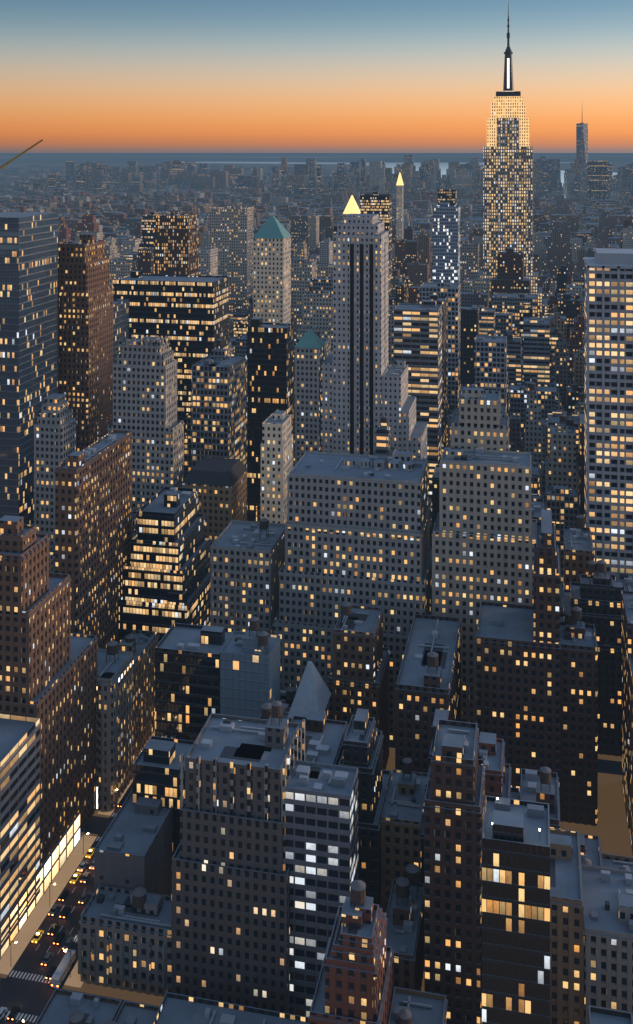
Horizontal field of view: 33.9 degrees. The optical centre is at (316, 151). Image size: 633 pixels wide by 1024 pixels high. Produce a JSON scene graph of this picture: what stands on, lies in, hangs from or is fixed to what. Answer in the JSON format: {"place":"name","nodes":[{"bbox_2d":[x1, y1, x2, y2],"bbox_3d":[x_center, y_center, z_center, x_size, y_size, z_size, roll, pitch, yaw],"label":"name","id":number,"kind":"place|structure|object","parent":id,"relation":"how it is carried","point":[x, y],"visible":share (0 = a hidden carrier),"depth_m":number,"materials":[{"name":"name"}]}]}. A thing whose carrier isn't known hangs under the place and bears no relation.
{"place":"outdoors","nodes":[
{"label":"outdoors","id":0,"kind":"place"},
{"bbox_2d":[0,730,154,987],"bbox_3d":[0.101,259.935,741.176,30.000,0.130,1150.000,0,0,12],"label":"sidewalk","id":1,"kind":"structure","parent":0,"point":[23,937],"depth_m":355.63,"materials":[{"name":"grey concrete"}]},
{"bbox_2d":[0,812,79,958],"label":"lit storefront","id":2,"kind":"object","parent":1,"relation":"on","point":[59,855],"visible":0.16,"depth_m":365.87,"materials":[{"name":"yellow"}]},
{"bbox_2d":[12,750,141,1023],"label":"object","id":3,"kind":"object","parent":1,"relation":"on","point":[49,906],"visible":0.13,"depth_m":357.82,"materials":[{"name":"grey"}]},
{"bbox_2d":[287,661,330,721],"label":"pyramid roof","id":4,"kind":"structure","parent":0,"point":[313,692],"depth_m":402.04,"materials":[{"name":"grey metal"}]},
{"bbox_2d":[0,742,621,1023],"bbox_3d":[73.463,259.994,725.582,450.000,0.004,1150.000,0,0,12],"label":"road","id":5,"kind":"structure","parent":0,"point":[26,987],"depth_m":338.01,"materials":[{"name":"black asphalt"}]},
{"bbox_2d":[0,1007,6,1021],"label":"white car","id":6,"kind":"object","parent":5,"relation":"on","point":[3,1010],"visible":1,"depth_m":312.92,"materials":[{"name":"white metal"}]},
{"bbox_2d":[7,1006,20,1020],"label":"black car","id":7,"kind":"object","parent":5,"relation":"on","point":[15,1011],"visible":1,"depth_m":312.36,"materials":[{"name":"black metal"}]},
{"bbox_2d":[32,930,43,943],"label":"taxi","id":8,"kind":"object","parent":5,"relation":"on","point":[38,935],"visible":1,"depth_m":342.86,"materials":[{"name":"yellow metal"}]},
{"bbox_2d":[41,952,52,965],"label":"silver car","id":9,"kind":"object","parent":5,"relation":"on","point":[47,958],"visible":1,"depth_m":333.23,"materials":[{"name":"grey metal"}]},
{"bbox_2d":[46,966,56,979],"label":"black car","id":10,"kind":"object","parent":5,"relation":"on","point":[52,970],"visible":0.88,"depth_m":327.59,"materials":[{"name":"black metal"}]},
{"bbox_2d":[48,923,59,935],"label":"black car","id":11,"kind":"object","parent":5,"relation":"on","point":[53,928],"visible":1,"depth_m":346.11,"materials":[{"name":"black metal"}]},
{"bbox_2d":[48,904,59,915],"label":"silver car","id":12,"kind":"object","parent":5,"relation":"on","point":[54,909],"visible":1,"depth_m":354.85,"materials":[{"name":"grey metal"}]},
{"bbox_2d":[53,932,64,944],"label":"black car","id":13,"kind":"object","parent":5,"relation":"on","point":[59,938],"visible":1,"depth_m":341.99,"materials":[{"name":"black metal"}]},
{"bbox_2d":[51,949,75,988],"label":"bus","id":14,"kind":"object","parent":5,"relation":"on","point":[60,973],"visible":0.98,"depth_m":327.27,"materials":[{"name":"white metal"}]},
{"bbox_2d":[59,890,68,901],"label":"black car","id":15,"kind":"object","parent":5,"relation":"on","point":[64,894],"visible":1,"depth_m":361.71,"materials":[{"name":"black metal"}]},
{"bbox_2d":[59,906,70,918],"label":"black car","id":16,"kind":"object","parent":5,"relation":"on","point":[65,912],"visible":1,"depth_m":353.83,"materials":[{"name":"black metal"}]},
{"bbox_2d":[62,937,73,949],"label":"silver car","id":17,"kind":"object","parent":5,"relation":"on","point":[68,943],"visible":0.96,"depth_m":339.69,"materials":[{"name":"grey metal"}]},
{"bbox_2d":[70,872,80,883],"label":"taxi","id":18,"kind":"object","parent":5,"relation":"on","point":[75,877],"visible":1,"depth_m":370.49,"materials":[{"name":"yellow metal"}]},
{"bbox_2d":[77,861,87,871],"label":"white car","id":19,"kind":"object","parent":5,"relation":"on","point":[82,865],"visible":1,"depth_m":376.60,"materials":[{"name":"white metal"}]},
{"bbox_2d":[78,892,88,903],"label":"silver car","id":20,"kind":"object","parent":5,"relation":"on","point":[84,896],"visible":1,"depth_m":360.56,"materials":[{"name":"grey metal"}]},
{"bbox_2d":[80,872,90,882],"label":"silver car","id":21,"kind":"object","parent":5,"relation":"on","point":[85,877],"visible":1,"depth_m":370.72,"materials":[{"name":"grey metal"}]},
{"bbox_2d":[86,848,93,857],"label":"taxi","id":22,"kind":"object","parent":5,"relation":"on","point":[90,853],"visible":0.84,"depth_m":383.67,"materials":[{"name":"yellow metal"}]},
{"bbox_2d":[89,860,93,869],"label":"white car","id":23,"kind":"object","parent":5,"relation":"on","point":[91,866],"visible":0.48,"depth_m":376.86,"materials":[{"name":"white metal"}]},
{"bbox_2d":[118,798,125,807],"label":"black car","id":24,"kind":"object","parent":5,"relation":"on","point":[122,800],"visible":0.66,"depth_m":413.14,"materials":[{"name":"black metal"}]},
{"bbox_2d":[0,156,632,298],"bbox_3d":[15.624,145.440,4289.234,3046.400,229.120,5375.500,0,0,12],"label":"buildings","id":25,"kind":"structure","parent":0,"point":[325,246],"depth_m":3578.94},
{"bbox_2d":[0,162,632,1005],"bbox_3d":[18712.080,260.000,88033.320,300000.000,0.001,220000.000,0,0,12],"label":"ground","id":26,"kind":"structure","parent":0,"point":[612,830],"depth_m":403.61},
{"bbox_2d":[0,713,40,950],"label":"office building","id":27,"kind":"structure","parent":26,"relation":"on","point":[19,803],"depth_m":348.16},
{"bbox_2d":[0,212,57,524],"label":"skyscraper","id":28,"kind":"structure","parent":26,"relation":"on","point":[28,312],"depth_m":607.94,"materials":[{"name":"blue glass"}]},
{"bbox_2d":[0,515,97,866],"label":"high-rise building","id":29,"kind":"structure","parent":26,"relation":"on","point":[48,668],"depth_m":375.75,"materials":[{"name":"brown brick"}]},
{"bbox_2d":[33,393,76,551],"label":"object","id":30,"kind":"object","parent":26,"relation":"on","point":[54,427],"visible":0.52,"depth_m":562.22,"materials":[{"name":"grey stone"}]},
{"bbox_2d":[58,234,113,450],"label":"skyscraper","id":31,"kind":"structure","parent":26,"relation":"on","point":[85,292],"depth_m":659.44,"materials":[{"name":"brown brick"}]},
{"bbox_2d":[54,430,132,648],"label":"building","id":32,"kind":"structure","parent":26,"relation":"on","point":[93,516],"depth_m":467.03,"materials":[{"name":"brick"}]},
{"bbox_2d":[99,299,128,438],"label":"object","id":33,"kind":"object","parent":26,"relation":"on","point":[121,321],"visible":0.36,"depth_m":697.49,"materials":[{"name":"grey concrete"}]},
{"bbox_2d":[96,648,133,811],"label":"curved corner building","id":34,"kind":"structure","parent":26,"relation":"on","point":[125,731],"depth_m":422.69,"materials":[{"name":"concrete"}]},
{"bbox_2d":[3,161,234,192],"bbox_3d":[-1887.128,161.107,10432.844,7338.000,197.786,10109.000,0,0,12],"label":"distant buildings","id":35,"kind":"structure","parent":26,"relation":"on","point":[116,178],"depth_m":6948.77,"materials":[{"name":"grey concrete"}]},
{"bbox_2d":[79,885,170,996],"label":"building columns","id":36,"kind":"structure","parent":26,"relation":"on","point":[92,920],"depth_m":323.38,"materials":[{"name":"grey stone"}]},
{"bbox_2d":[94,789,172,895],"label":"concrete building","id":37,"kind":"structure","parent":26,"relation":"on","point":[141,858],"depth_m":347.82,"materials":[{"name":"grey concrete"}]},
{"bbox_2d":[107,336,183,510],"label":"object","id":38,"kind":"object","parent":26,"relation":"on","point":[144,395],"visible":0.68,"depth_m":578.15,"materials":[{"name":"grey stone"}]},
{"bbox_2d":[133,736,194,854],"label":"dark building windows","id":39,"kind":"structure","parent":26,"relation":"on","point":[156,769],"depth_m":365.44,"materials":[{"name":"black glass"}]},
{"bbox_2d":[118,486,210,642],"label":"stepped office building","id":40,"kind":"structure","parent":26,"relation":"on","point":[167,576],"depth_m":491.57,"materials":[{"name":"grey concrete"}]},
{"bbox_2d":[0,160,334,195],"bbox_3d":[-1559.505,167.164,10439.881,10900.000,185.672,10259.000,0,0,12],"label":"distant buildings","id":41,"kind":"structure","parent":26,"relation":"on","point":[218,179],"depth_m":6916.90,"materials":[{"name":"grey concrete"}]},
{"bbox_2d":[112,271,228,432],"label":"office building","id":42,"kind":"structure","parent":26,"relation":"on","point":[188,315],"depth_m":743.36,"materials":[{"name":"black glass"}]},
{"bbox_2d":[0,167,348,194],"bbox_3d":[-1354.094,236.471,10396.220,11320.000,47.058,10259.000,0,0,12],"label":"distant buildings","id":43,"kind":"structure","parent":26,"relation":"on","point":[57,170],"depth_m":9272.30,"materials":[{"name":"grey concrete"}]},
{"bbox_2d":[154,212,198,275],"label":"office building","id":44,"kind":"structure","parent":26,"relation":"on","point":[176,246],"depth_m":1105.29,"materials":[{"name":"concrete"}]},
{"bbox_2d":[19,161,348,190],"bbox_3d":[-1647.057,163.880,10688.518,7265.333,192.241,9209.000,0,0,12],"label":"buildings","id":45,"kind":"structure","parent":26,"relation":"on","point":[137,176],"depth_m":6785.54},
{"bbox_2d":[155,623,234,740],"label":"office building","id":46,"kind":"structure","parent":26,"relation":"on","point":[187,692],"depth_m":404.18,"materials":[{"name":"black glass"}]},
{"bbox_2d":[182,457,246,545],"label":"high-rise building","id":47,"kind":"structure","parent":26,"relation":"on","point":[220,484],"depth_m":570.98,"materials":[{"name":"grey concrete"}]},
{"bbox_2d":[191,348,247,467],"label":"high-rise building","id":48,"kind":"structure","parent":26,"relation":"on","point":[219,411],"depth_m":655.45,"materials":[{"name":"grey concrete"}]},
{"bbox_2d":[171,713,299,1013],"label":"high-rise building","id":49,"kind":"structure","parent":26,"relation":"on","point":[230,910],"depth_m":313.86,"materials":[{"name":"grey concrete"}]},
{"bbox_2d":[72,214,592,927],"bbox_3d":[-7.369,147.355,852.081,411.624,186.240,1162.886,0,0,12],"label":"roof clutter","id":50,"kind":"object","parent":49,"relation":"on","point":[252,746],"visible":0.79,"depth_m":394.56,"materials":[{"name":"grey metal"}]},
{"bbox_2d":[209,520,284,633],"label":"building","id":51,"kind":"structure","parent":26,"relation":"on","point":[244,585],"depth_m":482.70,"materials":[{"name":"grey stone"}]},
{"bbox_2d":[220,630,279,718],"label":"glass tower","id":52,"kind":"structure","parent":26,"relation":"on","point":[249,683],"depth_m":398.92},
{"bbox_2d":[0,139,539,988],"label":"building","id":53,"kind":"structure","parent":26,"relation":"on","point":[104,731],"depth_m":409.15,"materials":[{"name":"grey stone"}]},
{"bbox_2d":[247,317,292,521],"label":"skyscraper","id":54,"kind":"structure","parent":26,"relation":"on","point":[270,369],"depth_m":730.22,"materials":[{"name":"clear glass"}]},
{"bbox_2d":[253,215,290,322],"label":"green pyramid tower","id":55,"kind":"structure","parent":26,"relation":"on","point":[272,270],"depth_m":793.11,"materials":[{"name":"stone"}]},
{"bbox_2d":[261,410,292,523],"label":"building","id":56,"kind":"structure","parent":26,"relation":"on","point":[277,453],"depth_m":562.97,"materials":[{"name":"stone"}]},
{"bbox_2d":[0,167,613,196],"bbox_3d":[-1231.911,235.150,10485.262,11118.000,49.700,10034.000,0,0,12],"label":"buildings","id":57,"kind":"structure","parent":26,"relation":"on","point":[38,192],"depth_m":6669.93,"materials":[{"name":"grey concrete"}]},
{"bbox_2d":[0,166,616,197],"bbox_3d":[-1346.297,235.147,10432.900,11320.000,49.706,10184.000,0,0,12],"label":"buildings","id":58,"kind":"structure","parent":26,"relation":"on","point":[8,183],"depth_m":6540.22,"materials":[{"name":"grey concrete"}]},
{"bbox_2d":[294,329,324,463],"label":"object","id":59,"kind":"structure","parent":26,"relation":"on","point":[309,352],"depth_m":651.85,"materials":[{"name":"grey stone"}]},
{"bbox_2d":[3,188,625,292],"bbox_3d":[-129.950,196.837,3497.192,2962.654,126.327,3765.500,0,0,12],"label":"distant buildings","id":60,"kind":"structure","parent":26,"relation":"on","point":[418,273],"depth_m":2931.14,"materials":[{"name":"brick"}]},
{"bbox_2d":[35,293,593,1023],"bbox_3d":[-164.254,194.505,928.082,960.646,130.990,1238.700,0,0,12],"label":"buildings","id":61,"kind":"structure","parent":26,"relation":"on","point":[359,673],"depth_m":421.65,"materials":[{"name":"concrete"}]},
{"bbox_2d":[2,188,626,280],"bbox_3d":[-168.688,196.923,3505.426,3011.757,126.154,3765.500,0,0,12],"label":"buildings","id":62,"kind":"structure","parent":26,"relation":"on","point":[561,248],"depth_m":3152.18,"materials":[{"name":"grey concrete"}]},
{"bbox_2d":[68,206,632,1023],"bbox_3d":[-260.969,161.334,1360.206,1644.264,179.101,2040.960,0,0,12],"label":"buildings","id":63,"kind":"structure","parent":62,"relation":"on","point":[402,1012],"depth_m":349.89,"materials":[{"name":"brown metal"}]},
{"bbox_2d":[0,190,632,292],"bbox_3d":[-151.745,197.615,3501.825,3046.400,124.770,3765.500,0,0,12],"label":"buildings","id":64,"kind":"structure","parent":26,"relation":"on","point":[410,247],"depth_m":3612.40,"materials":[{"name":"brick"}]},
{"bbox_2d":[139,212,532,345],"bbox_3d":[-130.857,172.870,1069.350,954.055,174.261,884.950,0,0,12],"label":"buildings","id":65,"kind":"structure","parent":26,"relation":"on","point":[148,227],"depth_m":1436.76,"materials":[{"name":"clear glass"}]},
{"bbox_2d":[58,161,618,276],"bbox_3d":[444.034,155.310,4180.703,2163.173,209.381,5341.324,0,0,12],"label":"buildings","id":66,"kind":"structure","parent":26,"relation":"on","point":[461,178],"depth_m":2792.04,"materials":[{"name":"stone"}]},
{"bbox_2d":[49,244,632,1023],"bbox_3d":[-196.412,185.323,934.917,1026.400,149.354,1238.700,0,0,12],"label":"buildings","id":67,"kind":"structure","parent":26,"relation":"on","point":[598,601],"depth_m":345.56,"materials":[{"name":"grey concrete"}]},
{"bbox_2d":[58,219,629,292],"bbox_3d":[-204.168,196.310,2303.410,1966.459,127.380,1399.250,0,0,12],"label":"buildings","id":68,"kind":"structure","parent":26,"relation":"on","point":[409,234],"depth_m":2045.92,"materials":[{"name":"brick"}]},
{"bbox_2d":[105,206,583,513],"bbox_3d":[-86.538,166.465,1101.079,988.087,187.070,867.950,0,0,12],"label":"buildings","id":69,"kind":"structure","parent":26,"relation":"on","point":[231,232],"depth_m":1175.91,"materials":[{"name":"stone"}]},
{"bbox_2d":[58,239,632,1023],"bbox_3d":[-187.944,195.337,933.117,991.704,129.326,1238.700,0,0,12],"label":"buildings","id":70,"kind":"structure","parent":26,"relation":"on","point":[400,843],"depth_m":339.33,"materials":[{"name":"concrete"}]},
{"bbox_2d":[123,252,577,498],"bbox_3d":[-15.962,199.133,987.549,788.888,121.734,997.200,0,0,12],"label":"buildings","id":71,"kind":"structure","parent":26,"relation":"on","point":[539,341],"depth_m":880.32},
{"bbox_2d":[343,195,359,221],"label":"pyramid roof","id":72,"kind":"structure","parent":26,"relation":"on","point":[352,207],"depth_m":1857.06,"materials":[{"name":"stone"}]},
{"bbox_2d":[272,451,431,742],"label":"building","id":73,"kind":"structure","parent":26,"relation":"on","point":[324,572],"depth_m":467.90,"materials":[{"name":"grey concrete"}]},
{"bbox_2d":[132,273,583,582],"bbox_3d":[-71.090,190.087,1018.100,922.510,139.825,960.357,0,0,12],"label":"buildings","id":74,"kind":"structure","parent":26,"relation":"on","point":[561,502],"depth_m":806.11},
{"bbox_2d":[321,214,426,457],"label":"skyscraper","id":75,"kind":"structure","parent":26,"relation":"on","point":[363,390],"depth_m":643.57,"materials":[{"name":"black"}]},
{"bbox_2d":[360,192,391,295],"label":"dark tower","id":76,"kind":"structure","parent":26,"relation":"on","point":[380,205],"depth_m":1404.74,"materials":[{"name":"black glass"}]},
{"bbox_2d":[138,248,632,828],"bbox_3d":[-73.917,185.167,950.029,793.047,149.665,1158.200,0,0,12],"label":"buildings","id":77,"kind":"structure","parent":26,"relation":"on","point":[510,278],"depth_m":415.70,"materials":[{"name":"brick"}]},
{"bbox_2d":[396,172,403,239],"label":"tower","id":78,"kind":"structure","parent":26,"relation":"on","point":[399,210],"depth_m":2101.27,"materials":[{"name":"stone"}]},
{"bbox_2d":[393,300,442,515],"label":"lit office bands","id":79,"kind":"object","parent":26,"relation":"on","point":[417,338],"visible":0.6,"depth_m":706.48,"materials":[{"name":"grey concrete"}]},
{"bbox_2d":[395,614,460,772],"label":"brick building","id":80,"kind":"structure","parent":26,"relation":"on","point":[422,694],"depth_m":385.74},
{"bbox_2d":[228,240,632,1023],"bbox_3d":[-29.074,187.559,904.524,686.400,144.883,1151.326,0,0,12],"label":"buildings","id":81,"kind":"structure","parent":26,"relation":"on","point":[608,960],"depth_m":299.57,"materials":[{"name":"grey concrete"}]},
{"bbox_2d":[233,161,632,199],"bbox_3d":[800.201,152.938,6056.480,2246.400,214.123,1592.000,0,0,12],"label":"buildings","id":82,"kind":"structure","parent":26,"relation":"on","point":[596,179],"depth_m":5126.72,"materials":[{"name":"grey glass"}]},
{"bbox_2d":[235,155,632,199],"bbox_3d":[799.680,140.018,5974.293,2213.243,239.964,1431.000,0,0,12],"label":"buildings","id":83,"kind":"structure","parent":26,"relation":"on","point":[243,184],"depth_m":5490.21,"materials":[{"name":"blue glass"}]},
{"bbox_2d":[428,294,446,453],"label":"skyscraper","id":84,"kind":"structure","parent":26,"relation":"on","point":[443,302],"depth_m":770.04,"materials":[{"name":"grey concrete"}]},
{"bbox_2d":[420,282,459,408],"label":"building","id":85,"kind":"structure","parent":26,"relation":"on","point":[451,293],"depth_m":851.41,"materials":[{"name":"grey concrete"}]},
{"bbox_2d":[433,202,459,282],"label":"white glass tower","id":86,"kind":"structure","parent":26,"relation":"on","point":[446,242],"depth_m":1032.82,"materials":[{"name":"glass"}]},
{"bbox_2d":[438,189,456,204],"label":"building","id":87,"kind":"structure","parent":26,"relation":"on","point":[448,195],"depth_m":1703.07,"materials":[{"name":"black glass"}]},
{"bbox_2d":[280,157,620,199],"bbox_3d":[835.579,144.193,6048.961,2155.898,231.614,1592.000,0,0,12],"label":"buildings","id":88,"kind":"structure","parent":26,"relation":"on","point":[474,162],"depth_m":5482.75,"materials":[{"name":"grey stone"}]},
{"bbox_2d":[272,158,629,204],"bbox_3d":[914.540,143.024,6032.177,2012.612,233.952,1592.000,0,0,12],"label":"buildings","id":89,"kind":"structure","parent":26,"relation":"on","point":[350,182],"depth_m":5458.52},
{"bbox_2d":[423,719,485,1023],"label":"dark brick building","id":90,"kind":"structure","parent":26,"relation":"on","point":[454,804],"depth_m":302.64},
{"bbox_2d":[308,158,632,198],"bbox_3d":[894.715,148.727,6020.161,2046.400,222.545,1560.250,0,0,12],"label":"distant buildings","id":91,"kind":"structure","parent":26,"relation":"on","point":[312,186],"depth_m":5420.89,"materials":[{"name":"grey concrete"}]},
{"bbox_2d":[449,387,509,450],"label":"building","id":92,"kind":"structure","parent":26,"relation":"on","point":[476,421],"depth_m":488.21,"materials":[{"name":"stone"}]},
{"bbox_2d":[432,447,536,722],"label":"building","id":93,"kind":"structure","parent":26,"relation":"on","point":[484,536],"depth_m":457.26,"materials":[{"name":"stone"}]},
{"bbox_2d":[475,335,506,414],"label":"building","id":94,"kind":"structure","parent":26,"relation":"on","point":[490,363],"depth_m":776.51,"materials":[{"name":"grey concrete"}]},
{"bbox_2d":[478,1,547,317],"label":"skyscraper","id":95,"kind":"structure","parent":26,"relation":"on","point":[508,186],"depth_m":1234.30,"materials":[{"name":"stone"}]},
{"bbox_2d":[482,795,549,1023],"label":"building","id":96,"kind":"structure","parent":26,"relation":"on","point":[515,920],"depth_m":249.97,"materials":[{"name":"black glass"}]},
{"bbox_2d":[475,509,560,797],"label":"building","id":97,"kind":"structure","parent":26,"relation":"on","point":[518,681],"depth_m":404.86,"materials":[{"name":"grey concrete"}]},
{"bbox_2d":[559,621,597,825],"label":"building","id":98,"kind":"structure","parent":26,"relation":"on","point":[579,731],"depth_m":402.29,"materials":[{"name":"stone"}]},
{"bbox_2d":[576,120,587,174],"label":"skyscraper","id":99,"kind":"structure","parent":26,"relation":"on","point":[582,141],"depth_m":5674.54,"materials":[{"name":"blue glass"}]},
{"bbox_2d":[584,248,632,581],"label":"skyscraper","id":100,"kind":"structure","parent":26,"relation":"on","point":[608,393],"depth_m":525.49,"materials":[{"name":"concrete"}]},
{"bbox_2d":[0,153,632,162],"bbox_3d":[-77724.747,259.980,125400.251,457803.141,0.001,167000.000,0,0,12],"label":"land","id":101,"kind":"structure","parent":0,"point":[260,155],"depth_m":68492.24,"materials":[{"name":"grey"}]},
{"bbox_2d":[0,157,632,162],"bbox_3d":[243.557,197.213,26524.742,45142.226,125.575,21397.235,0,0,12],"label":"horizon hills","id":102,"kind":"structure","parent":0,"point":[233,159],"depth_m":26291.83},
{"bbox_2d":[0,0,632,152],"label":"sky","id":103,"kind":"structure","parent":0,"point":[77,76],"materials":[{"name":"orange"}]},
{"bbox_2d":[286,760,357,1016],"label":"office building","id":104,"kind":"structure","parent":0,"point":[322,844],"depth_m":311.06,"materials":[{"name":"grey concrete"}]},
{"bbox_2d":[255,163,616,197],"bbox_3d":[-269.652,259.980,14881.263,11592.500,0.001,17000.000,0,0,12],"label":"bay water","id":105,"kind":"structure","parent":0,"point":[443,167],"depth_m":19385.06,"materials":[{"name":"liquid"}]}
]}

